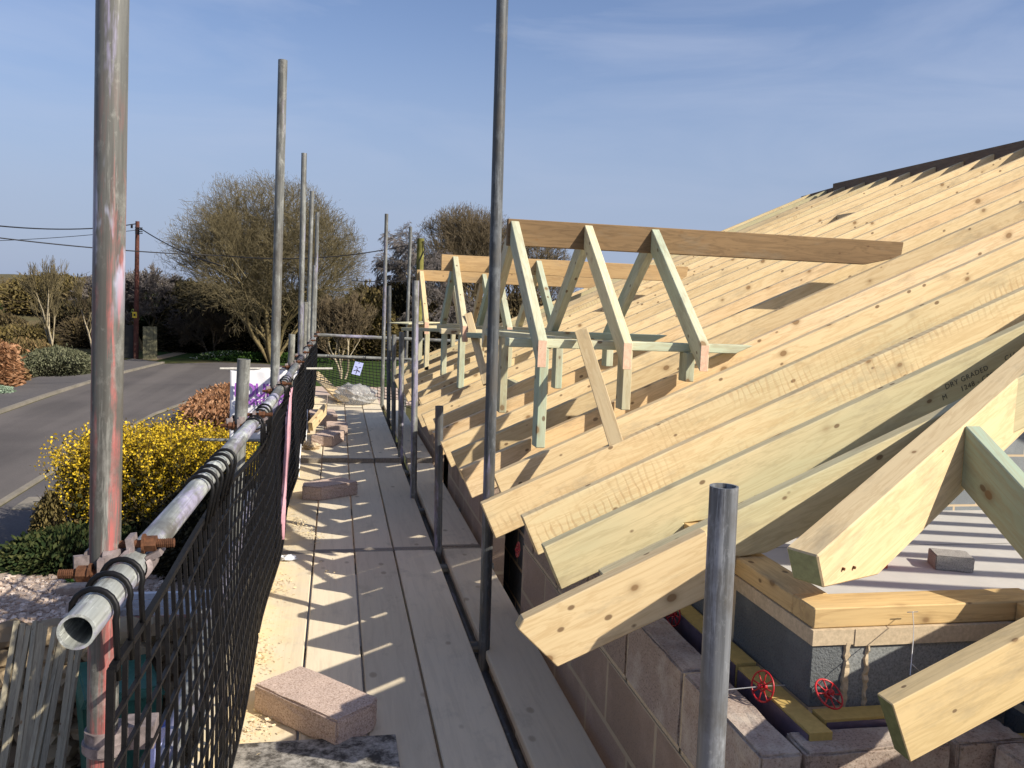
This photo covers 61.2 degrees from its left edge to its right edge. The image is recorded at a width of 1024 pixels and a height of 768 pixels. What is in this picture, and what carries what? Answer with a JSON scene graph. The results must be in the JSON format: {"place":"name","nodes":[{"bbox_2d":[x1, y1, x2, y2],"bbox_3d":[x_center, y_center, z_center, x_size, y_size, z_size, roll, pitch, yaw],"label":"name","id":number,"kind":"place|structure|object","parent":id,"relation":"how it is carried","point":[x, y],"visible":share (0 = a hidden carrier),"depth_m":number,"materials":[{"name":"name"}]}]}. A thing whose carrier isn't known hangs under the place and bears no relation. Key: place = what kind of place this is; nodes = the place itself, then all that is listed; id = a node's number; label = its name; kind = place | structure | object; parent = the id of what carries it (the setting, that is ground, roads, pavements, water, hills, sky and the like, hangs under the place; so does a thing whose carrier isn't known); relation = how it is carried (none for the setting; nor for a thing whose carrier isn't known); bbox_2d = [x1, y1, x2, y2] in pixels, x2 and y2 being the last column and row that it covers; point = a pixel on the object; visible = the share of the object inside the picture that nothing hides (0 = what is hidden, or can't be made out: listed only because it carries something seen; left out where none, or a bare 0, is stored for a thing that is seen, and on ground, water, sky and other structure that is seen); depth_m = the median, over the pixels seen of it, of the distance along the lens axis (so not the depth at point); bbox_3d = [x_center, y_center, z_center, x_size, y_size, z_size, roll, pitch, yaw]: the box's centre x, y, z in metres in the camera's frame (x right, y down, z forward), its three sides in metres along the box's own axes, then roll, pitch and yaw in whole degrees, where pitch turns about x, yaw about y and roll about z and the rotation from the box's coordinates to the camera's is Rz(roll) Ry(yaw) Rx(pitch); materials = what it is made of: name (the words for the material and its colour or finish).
{"place":"outdoors","nodes":[
{"label":"outdoors","id":0,"kind":"place"},
{"bbox_2d":[0,359,157,408],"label":"pavement","id":1,"kind":"structure","parent":0,"point":[35,387],"depth_m":34.56,"materials":[{"name":"asphalt"}]},
{"bbox_2d":[0,406,180,548],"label":"pavement","id":2,"kind":"structure","parent":0,"point":[16,523],"depth_m":15.51,"materials":[{"name":"concrete"}]},
{"bbox_2d":[0,573,238,622],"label":"gravel","id":3,"kind":"structure","parent":0,"point":[25,585],"depth_m":11.21,"materials":[{"name":"gravel"}]},
{"bbox_2d":[0,362,281,498],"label":"road","id":4,"kind":"structure","parent":0,"point":[27,431],"depth_m":28.12,"materials":[{"name":"asphalt"}]},
{"bbox_2d":[0,274,341,352],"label":"hillside","id":5,"kind":"structure","parent":0,"point":[30,318],"depth_m":64.42,"materials":[{"name":"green plant"}]},
{"bbox_2d":[0,320,64,347],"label":"scrub","id":6,"kind":"object","parent":5,"relation":"on","point":[10,331],"visible":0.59,"depth_m":52.55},
{"bbox_2d":[0,268,90,313],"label":"hedge","id":7,"kind":"object","parent":5,"relation":"on","point":[14,298],"visible":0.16,"depth_m":65.15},
{"bbox_2d":[55,311,90,347],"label":"scrub","id":8,"kind":"object","parent":5,"relation":"on","point":[74,331],"visible":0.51,"depth_m":54.42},
{"bbox_2d":[0,566,367,739],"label":"gravel yard","id":9,"kind":"structure","parent":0,"point":[24,599],"depth_m":11.32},
{"bbox_2d":[0,621,19,737],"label":"lath","id":10,"kind":"object","parent":9,"relation":"on","point":[8,668],"visible":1,"depth_m":6.05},
{"bbox_2d":[0,623,25,767],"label":"lath","id":11,"kind":"object","parent":9,"relation":"on","point":[15,670],"visible":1,"depth_m":6.01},
{"bbox_2d":[3,625,31,767],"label":"lath","id":12,"kind":"object","parent":9,"relation":"on","point":[25,648],"visible":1,"depth_m":6.03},
{"bbox_2d":[14,620,38,767],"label":"lath","id":13,"kind":"object","parent":9,"relation":"on","point":[34,628],"visible":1,"depth_m":6.01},
{"bbox_2d":[21,625,47,767],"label":"lath","id":14,"kind":"object","parent":9,"relation":"on","point":[34,697],"visible":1,"depth_m":6.02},
{"bbox_2d":[26,627,56,767],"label":"lath","id":15,"kind":"object","parent":9,"relation":"on","point":[43,693],"visible":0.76,"depth_m":6.03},
{"bbox_2d":[32,641,61,767],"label":"lath","id":16,"kind":"object","parent":9,"relation":"on","point":[38,752],"depth_m":6.01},
{"bbox_2d":[26,485,69,532],"bbox_3d":[-6.956,2.061,13.039,0.733,1.134,0.696,1,5,-12],"label":"shrub","id":17,"kind":"object","parent":9,"relation":"on","point":[48,511],"visible":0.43,"depth_m":12.89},
{"bbox_2d":[39,646,66,767],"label":"lath","id":18,"kind":"object","parent":9,"relation":"on","point":[47,737],"depth_m":6.02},
{"bbox_2d":[54,649,74,767],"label":"lath","id":19,"kind":"object","parent":9,"relation":"on","point":[64,708],"depth_m":6.05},
{"bbox_2d":[60,649,81,767],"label":"lath","id":20,"kind":"object","parent":9,"relation":"on","point":[74,677],"depth_m":6.08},
{"bbox_2d":[0,519,164,576],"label":"ivy mound","id":21,"kind":"object","parent":9,"relation":"on","point":[49,549],"visible":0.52,"depth_m":12.26,"materials":[{"name":"green plant"}]},
{"bbox_2d":[0,614,213,767],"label":"wooden fence","id":22,"kind":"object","parent":9,"relation":"on","point":[73,759],"depth_m":7.08,"materials":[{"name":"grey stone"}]},
{"bbox_2d":[86,0,129,767],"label":"scaffold pole","id":23,"kind":"object","parent":9,"relation":"on","point":[109,214],"visible":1,"depth_m":1.38,"materials":[{"name":"metal"}]},
{"bbox_2d":[57,532,174,586],"bbox_3d":[-0.647,0.291,1.425,0.170,0.083,0.083,1,5,-12],"label":"scaffold coupler","id":24,"kind":"object","parent":23,"relation":"attached to","point":[84,570],"visible":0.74,"depth_m":1.42,"materials":[{"name":"metal"}]},
{"bbox_2d":[81,712,158,760],"bbox_3d":[-0.667,0.599,1.468,0.113,0.040,0.083,1,5,-12],"label":"pole collar","id":25,"kind":"object","parent":23,"relation":"attached to","point":[92,746],"visible":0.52,"depth_m":1.44,"materials":[{"name":"metal"}]},
{"bbox_2d":[74,654,164,767],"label":"wheelie bin","id":26,"kind":"object","parent":9,"relation":"on","point":[81,697],"visible":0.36,"depth_m":6.63,"materials":[{"name":"green plastic"}]},
{"bbox_2d":[139,466,314,585],"bbox_3d":[-4.150,1.962,12.746,2.464,1.727,2.063,0,6,-25],"label":"shrub","id":27,"kind":"object","parent":9,"relation":"on","point":[181,537],"visible":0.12,"depth_m":12.25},
{"bbox_2d":[224,359,250,739],"bbox_3d":[-1.162,1.808,3.436,0.051,3.829,0.048,3,5,-12],"label":"scaffold pole","id":28,"kind":"object","parent":9,"relation":"on","point":[242,387],"visible":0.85,"depth_m":3.27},
{"bbox_2d":[56,393,278,649],"bbox_3d":[-0.873,0.196,2.705,0.051,0.049,3.219,1,4,-11],"label":"handrail tube","id":29,"kind":"object","parent":28,"relation":"attached to","point":[84,621],"visible":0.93,"depth_m":1.37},
{"bbox_2d":[68,464,223,767],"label":"brick guard","id":30,"kind":"object","parent":29,"relation":"hanging from","point":[137,635],"visible":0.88,"depth_m":1.67,"materials":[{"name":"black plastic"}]},
{"bbox_2d":[204,412,266,767],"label":"brick guard","id":31,"kind":"object","parent":29,"relation":"hanging from","point":[241,642],"visible":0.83,"depth_m":2.75,"materials":[{"name":"black plastic"}]},
{"bbox_2d":[255,381,287,632],"bbox_3d":[-1.179,0.483,4.246,0.074,0.919,1.561,1,5,-12],"label":"brick guard","id":32,"kind":"object","parent":29,"relation":"hanging from","point":[272,547],"visible":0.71,"depth_m":3.96,"materials":[{"name":"black plastic"}]},
{"bbox_2d":[154,493,256,767],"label":"ledger tube","id":33,"kind":"object","parent":28,"relation":"attached to","point":[179,739],"visible":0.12,"depth_m":2.02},
{"bbox_2d":[270,59,287,412],"bbox_3d":[-1.339,0.931,4.797,0.053,5.300,0.048,2,5,-12],"label":"scaffold pole","id":34,"kind":"object","parent":9,"relation":"on","point":[278,217],"visible":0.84,"depth_m":4.62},
{"bbox_2d":[287,334,294,395],"bbox_3d":[-1.784,1.500,6.714,0.048,3.775,0.048,3,5,-12],"label":"scaffold pole","id":35,"kind":"object","parent":9,"relation":"on","point":[291,348],"visible":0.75,"depth_m":6.54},
{"bbox_2d":[270,349,307,398],"bbox_3d":[-1.614,-0.128,6.438,0.048,0.051,4.380,1,5,-12],"label":"handrail tube","id":36,"kind":"object","parent":35,"relation":"attached to","point":[279,389],"visible":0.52,"depth_m":5.50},
{"bbox_2d":[279,359,301,529],"bbox_3d":[-1.545,0.313,6.051,0.074,0.889,2.061,1,5,-12],"label":"brick guard","id":37,"kind":"object","parent":36,"relation":"hanging from","point":[293,470],"visible":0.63,"depth_m":5.98,"materials":[{"name":"black plastic"}]},
{"bbox_2d":[281,387,292,539],"bbox_3d":[-1.310,0.427,5.045,0.028,0.745,0.908,1,5,-12],"label":"pink tape","id":38,"kind":"object","parent":37,"relation":"hanging from","point":[286,455],"visible":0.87,"depth_m":4.82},
{"bbox_2d":[296,344,310,452],"bbox_3d":[-1.990,0.099,8.246,0.075,0.868,2.361,1,5,-12],"label":"brick guard","id":39,"kind":"object","parent":36,"relation":"hanging from","point":[303,404],"visible":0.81,"depth_m":7.84,"materials":[{"name":"black plastic"}]},
{"bbox_2d":[297,153,306,373],"bbox_3d":[-1.955,0.601,7.920,0.052,5.322,0.048,1,5,-12],"label":"scaffold pole","id":40,"kind":"object","parent":9,"relation":"on","point":[302,248],"visible":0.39,"depth_m":7.74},
{"bbox_2d":[378,214,387,498],"bbox_3d":[-1.756,0.327,11.681,0.053,5.177,0.048,1,6,-12],"label":"scaffold pole","id":41,"kind":"object","parent":9,"relation":"on","point":[384,311],"visible":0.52,"depth_m":11.54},
{"bbox_2d":[398,332,404,588],"bbox_3d":[-1.034,1.411,7.953,0.048,3.777,0.048,0,6,-11],"label":"scaffold pole","id":42,"kind":"object","parent":9,"relation":"on","point":[401,396],"visible":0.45,"depth_m":7.81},
{"bbox_2d":[409,280,418,643],"bbox_3d":[-0.746,1.342,6.504,0.052,4.211,0.048,0,6,-11],"label":"scaffold pole","id":43,"kind":"object","parent":9,"relation":"on","point":[414,382],"visible":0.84,"depth_m":6.36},
{"bbox_2d":[432,405,442,761],"bbox_3d":[-0.455,1.851,5.210,0.051,3.464,0.048,0,6,-11],"label":"scaffold pole","id":44,"kind":"object","parent":9,"relation":"on","point":[438,488],"visible":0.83,"depth_m":5.07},
{"bbox_2d":[478,0,507,671],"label":"scaffold pole","id":45,"kind":"object","parent":9,"relation":"on","point":[501,33],"visible":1,"depth_m":3.56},
{"bbox_2d":[384,413,527,767],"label":"ledger tube","id":46,"kind":"object","parent":45,"relation":"attached to","point":[517,753],"visible":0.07,"depth_m":3.62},
{"bbox_2d":[0,299,410,620],"bbox_3d":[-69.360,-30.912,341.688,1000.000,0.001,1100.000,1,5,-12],"label":"ground","id":47,"kind":"structure","parent":0,"point":[175,361],"depth_m":48.71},
{"bbox_2d":[69,263,183,349],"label":"bare tree","id":48,"kind":"object","parent":47,"relation":"on","point":[150,288],"visible":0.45,"depth_m":55.38,"materials":[{"name":"brown plant"}]},
{"bbox_2d":[131,221,142,358],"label":"telegraph pole","id":49,"kind":"object","parent":47,"relation":"on","point":[135,314],"visible":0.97,"depth_m":49.20,"materials":[{"name":"brown wood"}]},
{"bbox_2d":[124,325,156,359],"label":"gate post","id":50,"kind":"object","parent":47,"relation":"on","point":[149,343],"visible":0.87,"depth_m":49.26,"materials":[{"name":"grey stone"}]},
{"bbox_2d":[696,483,738,767],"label":"scaffold pole","id":51,"kind":"object","parent":47,"relation":"on","point":[718,604],"visible":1,"depth_m":1.47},
{"bbox_2d":[416,404,1023,767],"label":"wall","id":52,"kind":"structure","parent":47,"relation":"on","point":[632,698],"depth_m":2.48,"materials":[{"name":"grey concrete"}]},
{"bbox_2d":[443,455,1023,732],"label":"wall","id":53,"kind":"structure","parent":47,"relation":"on","point":[797,657],"depth_m":2.15,"materials":[{"name":"concrete"}]},
{"bbox_2d":[663,605,755,687],"bbox_3d":[0.488,1.288,2.959,0.060,1.200,1.180,1,5,-12],"label":"insulation board","id":54,"kind":"object","parent":53,"relation":"attached to","point":[688,628],"visible":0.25,"depth_m":2.58,"materials":[{"name":"yellow plastic"}]},
{"bbox_2d":[736,666,832,740],"bbox_3d":[0.642,1.371,2.199,0.060,1.200,0.360,1,5,-12],"label":"insulation board","id":55,"kind":"object","parent":53,"relation":"attached to","point":[783,712],"visible":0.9,"depth_m":2.11,"materials":[{"name":"yellow plastic"}]},
{"bbox_2d":[812,705,886,729],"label":"insulation board","id":56,"kind":"object","parent":53,"relation":"attached to","point":[856,717],"visible":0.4,"depth_m":2.06,"materials":[{"name":"yellow plastic"}]},
{"bbox_2d":[684,520,1023,628],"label":"wall plate","id":57,"kind":"object","parent":53,"relation":"on","point":[812,605],"depth_m":2.18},
{"bbox_2d":[390,140,1023,665],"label":"roof frame","id":58,"kind":"object","parent":57,"relation":"on","point":[844,422],"visible":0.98,"depth_m":3.45,"materials":[{"name":"brown wood"}]},
{"bbox_2d":[407,270,595,367],"bbox_3d":[-0.102,-0.686,9.410,2.150,1.019,1.430,1,5,-12],"label":"dormer frame","id":59,"kind":"object","parent":58,"relation":"on","point":[423,276],"visible":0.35,"depth_m":9.29,"materials":[{"name":"brown wood"}]},
{"bbox_2d":[437,254,687,387],"bbox_3d":[0.434,-0.534,7.504,2.240,1.062,1.470,1,5,-12],"label":"dormer frame","id":60,"kind":"object","parent":58,"relation":"on","point":[455,266],"visible":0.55,"depth_m":7.33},
{"bbox_2d":[482,219,902,447],"bbox_3d":[1.074,-0.302,4.930,2.470,1.129,1.550,1,5,-12],"label":"dormer frame","id":61,"kind":"object","parent":58,"relation":"on","point":[591,242],"visible":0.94,"depth_m":4.71,"materials":[{"name":"wood"}]},
{"bbox_2d":[575,328,622,445],"bbox_3d":[0.382,0.002,3.852,0.062,0.026,0.743,-16,44,4],"label":"leaning batten","id":62,"kind":"object","parent":61,"relation":"on","point":[603,404],"visible":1,"depth_m":3.82,"materials":[{"name":"brown wood"}]},
{"bbox_2d":[877,617,1023,761],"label":"wing rafter","id":63,"kind":"object","parent":58,"relation":"attached to","point":[948,698],"visible":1,"depth_m":1.74,"materials":[{"name":"brown wood"}]},
{"bbox_2d":[157,351,408,386],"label":"lawn","id":64,"kind":"structure","parent":0,"point":[188,355],"depth_m":47.06,"materials":[{"name":"green plant"}]},
{"bbox_2d":[150,268,248,352],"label":"hedge","id":65,"kind":"object","parent":64,"relation":"on","point":[166,341],"visible":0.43,"depth_m":56.24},
{"bbox_2d":[164,303,234,352],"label":"sapling","id":66,"kind":"object","parent":64,"relation":"on","point":[211,319],"visible":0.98,"depth_m":53.37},
{"bbox_2d":[215,285,284,352],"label":"hedge","id":67,"kind":"object","parent":64,"relation":"on","point":[249,345],"visible":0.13,"depth_m":57.70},
{"bbox_2d":[153,169,370,362],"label":"bare tree","id":68,"kind":"object","parent":64,"relation":"on","point":[227,233],"visible":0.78,"depth_m":47.30,"materials":[{"name":"brown plant"}]},
{"bbox_2d":[310,292,378,378],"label":"sapling","id":69,"kind":"object","parent":64,"relation":"on","point":[344,318],"visible":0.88,"depth_m":41.96,"materials":[{"name":"brown plant"}]},
{"bbox_2d":[324,278,404,360],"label":"hedge","id":70,"kind":"object","parent":64,"relation":"on","point":[369,347],"visible":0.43,"depth_m":54.98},
{"bbox_2d":[358,274,429,356],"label":"hedge","id":71,"kind":"object","parent":64,"relation":"on","point":[398,295],"visible":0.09,"depth_m":58.05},
{"bbox_2d":[370,222,479,334],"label":"birch tree","id":72,"kind":"object","parent":64,"relation":"on","point":[396,264],"visible":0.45,"depth_m":56.16,"materials":[{"name":"brown plant"}]},
{"bbox_2d":[404,283,501,357],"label":"hedge","id":73,"kind":"object","parent":64,"relation":"on","point":[433,346],"visible":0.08,"depth_m":57.14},
{"bbox_2d":[405,202,532,298],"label":"bare tree","id":74,"kind":"object","parent":64,"relation":"on","point":[463,233],"visible":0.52,"depth_m":59.52,"materials":[{"name":"brown plant"}]},
{"bbox_2d":[0,0,1023,299],"label":"sky","id":75,"kind":"structure","parent":0,"point":[710,115],"materials":[{"name":"blue"}]},
{"bbox_2d":[762,510,1023,593],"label":"floor","id":76,"kind":"structure","parent":0,"point":[972,533],"depth_m":6.00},
{"bbox_2d":[927,548,974,572],"bbox_3d":[2.990,1.202,5.902,0.244,0.104,0.205,3,5,11],"label":"half block","id":77,"kind":"object","parent":76,"relation":"on","point":[951,560],"depth_m":5.82,"materials":[{"name":"grey concrete"}]},
{"bbox_2d":[944,432,1023,509],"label":"partition wall","id":78,"kind":"structure","parent":76,"relation":"on","point":[1013,451],"depth_m":7.73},
{"label":"garden bed","id":79,"kind":"structure","parent":0,"visible":0},
{"bbox_2d":[0,339,31,386],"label":"beech hedge","id":80,"kind":"object","parent":79,"relation":"on","point":[12,370],"visible":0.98,"depth_m":33.41,"materials":[{"name":"orange plant"}]},
{"bbox_2d":[15,255,69,345],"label":"sapling","id":81,"kind":"object","parent":79,"relation":"on","point":[50,300],"visible":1,"depth_m":44.10,"materials":[{"name":"brown plant"}]},
{"bbox_2d":[20,342,90,376],"bbox_3d":[-20.919,-1.190,39.828,3.760,1.440,5.733,1,5,-12],"label":"shrub","id":82,"kind":"object","parent":79,"relation":"on","point":[51,360],"visible":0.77,"depth_m":38.47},
{"bbox_3d":[-1.809,0.899,6.698,0.048,0.047,12.000,1,5,-12],"label":"ledger tube","id":83,"kind":"object","parent":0,"visible":0},
{"bbox_2d":[212,641,478,659],"bbox_3d":[-0.582,1.171,3.796,1.430,0.047,0.048,1,5,-12],"label":"transom tube","id":84,"kind":"object","parent":83,"relation":"on","point":[474,645],"depth_m":3.86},
{"bbox_2d":[228,552,312,743],"bbox_3d":[-0.871,1.182,3.072,0.222,0.040,3.902,1,5,-12],"label":"scaffold board","id":85,"kind":"object","parent":84,"relation":"on","point":[291,633],"visible":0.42,"depth_m":3.76,"materials":[{"name":"brown wood"}]},
{"bbox_2d":[299,551,365,739],"bbox_3d":[-0.645,1.187,3.114,0.225,0.040,3.934,1,5,-12],"label":"scaffold board","id":86,"kind":"object","parent":84,"relation":"on","point":[333,647],"visible":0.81,"depth_m":3.94,"materials":[{"name":"brown wood"}]},
{"bbox_2d":[254,666,376,744],"bbox_3d":[-0.681,1.124,3.030,0.431,0.105,0.216,6,7,36],"label":"concrete block","id":87,"kind":"object","parent":86,"relation":"on","point":[310,703],"depth_m":2.96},
{"bbox_2d":[355,549,440,767],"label":"scaffold board","id":88,"kind":"object","parent":84,"relation":"on","point":[392,680],"visible":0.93,"depth_m":3.52,"materials":[{"name":"brown wood"}]},
{"bbox_2d":[228,734,399,767],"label":"spot board","id":89,"kind":"object","parent":88,"relation":"on","point":[378,751],"visible":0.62,"depth_m":2.77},
{"bbox_2d":[394,548,517,767],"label":"scaffold board","id":90,"kind":"object","parent":84,"relation":"on","point":[467,728],"visible":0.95,"depth_m":3.44,"materials":[{"name":"brown wood"}]},
{"bbox_2d":[442,546,605,767],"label":"scaffold board","id":91,"kind":"object","parent":84,"relation":"on","point":[549,729],"visible":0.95,"depth_m":3.39,"materials":[{"name":"brown wood"}]},
{"bbox_2d":[317,508,460,515],"bbox_3d":[-1.077,0.921,6.234,1.430,0.047,0.048,1,5,-12],"label":"transom tube","id":92,"kind":"object","parent":83,"relation":"on","point":[422,511],"visible":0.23,"depth_m":6.30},
{"bbox_2d":[282,459,321,552],"bbox_3d":[-1.548,0.840,6.415,0.222,0.040,2.946,1,5,-12],"label":"scaffold board","id":93,"kind":"object","parent":92,"relation":"on","point":[308,510],"visible":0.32,"depth_m":5.81,"materials":[{"name":"brown wood"}]},
{"bbox_2d":[314,463,353,550],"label":"scaffold board","id":94,"kind":"object","parent":92,"relation":"on","point":[334,521],"visible":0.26,"depth_m":5.72,"materials":[{"name":"brown wood"}]},
{"bbox_2d":[302,477,357,499],"bbox_3d":[-1.373,0.778,6.404,0.219,0.104,0.417,7,7,43],"label":"concrete block","id":95,"kind":"object","parent":94,"relation":"on","point":[331,488],"depth_m":6.33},
{"bbox_2d":[348,458,392,549],"bbox_3d":[-1.101,0.848,6.519,0.222,0.040,2.922,1,5,-12],"label":"scaffold board","id":96,"kind":"object","parent":92,"relation":"on","point":[370,530],"visible":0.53,"depth_m":5.97,"materials":[{"name":"brown wood"}]},
{"bbox_2d":[345,408,373,462],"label":"scaffold board","id":97,"kind":"object","parent":96,"relation":"on","point":[359,446],"visible":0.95,"depth_m":8.80,"materials":[{"name":"brown wood"}]},
{"bbox_2d":[374,462,433,550],"bbox_3d":[-0.871,0.852,6.572,0.237,0.040,2.910,1,5,-12],"label":"scaffold board","id":98,"kind":"object","parent":92,"relation":"on","point":[406,525],"visible":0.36,"depth_m":6.06,"materials":[{"name":"brown wood"}]},
{"bbox_2d":[363,409,400,462],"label":"scaffold board","id":99,"kind":"object","parent":98,"relation":"on","point":[383,447],"visible":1,"depth_m":8.86,"materials":[{"name":"brown wood"}]},
{"bbox_2d":[405,461,479,546],"bbox_3d":[-0.589,0.860,6.624,0.233,0.040,2.822,1,5,-12],"label":"scaffold board","id":100,"kind":"object","parent":92,"relation":"on","point":[456,531],"visible":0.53,"depth_m":6.07,"materials":[{"name":"brown wood"}]},
{"bbox_2d":[384,399,432,462],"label":"scaffold board","id":101,"kind":"object","parent":100,"relation":"on","point":[423,455],"visible":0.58,"depth_m":8.63,"materials":[{"name":"brown wood"}]},
{"bbox_3d":[-2.243,0.331,11.987,1.430,0.047,0.048,1,5,-12],"label":"transom tube","id":102,"kind":"object","parent":83,"relation":"on","visible":0},
{"bbox_2d":[344,403,361,407],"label":"scaffold board","id":103,"kind":"object","parent":102,"relation":"on","point":[352,406],"visible":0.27,"depth_m":11.36,"materials":[{"name":"brown wood"}]},
{"bbox_2d":[333,383,377,404],"bbox_3d":[-2.106,0.126,11.677,0.594,0.270,0.640,1,5,-12],"label":"plastic sheet","id":104,"kind":"object","parent":103,"relation":"on","point":[355,394],"visible":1,"depth_m":11.51,"materials":[{"name":"grey"}]},
{"label":"ledger tube","id":105,"kind":"object","parent":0,"visible":0},
{"bbox_2d":[200,367,332,441],"bbox_3d":[-2.475,0.207,8.740,1.285,0.777,0.049,1,5,-12],"label":"banner","id":106,"kind":"object","parent":105,"relation":"hanging from","point":[259,381],"visible":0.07,"depth_m":8.70,"materials":[{"name":"white plastic"}]},
{"bbox_2d":[317,354,411,360],"bbox_3d":[-1.445,-0.351,12.592,2.779,0.048,0.048,2,5,-12],"label":"end rail tube","id":107,"kind":"object","parent":105,"relation":"attached to","point":[355,357],"visible":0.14,"depth_m":12.41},
{"bbox_2d":[316,355,410,407],"bbox_3d":[-2.099,-0.040,12.353,1.372,0.762,0.220,1,5,-12],"label":"brick guard","id":108,"kind":"object","parent":107,"relation":"hanging from","point":[362,370],"visible":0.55,"depth_m":12.30,"materials":[{"name":"black plastic"}]},
{"label":"front lawn","id":109,"kind":"structure","parent":0,"visible":0},
{"bbox_2d":[30,408,259,530],"bbox_3d":[-5.590,1.528,14.012,3.454,2.201,2.297,1,5,-12],"label":"forsythia bush","id":110,"kind":"object","parent":109,"relation":"on","point":[158,462],"visible":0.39,"depth_m":13.24,"materials":[{"name":"plant"}]},
{"bbox_2d":[172,382,259,444],"bbox_3d":[-8.434,0.613,27.160,4.007,1.224,9.792,1,5,-12],"label":"beech hedge","id":111,"kind":"object","parent":109,"relation":"on","point":[210,403],"visible":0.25,"depth_m":24.10,"materials":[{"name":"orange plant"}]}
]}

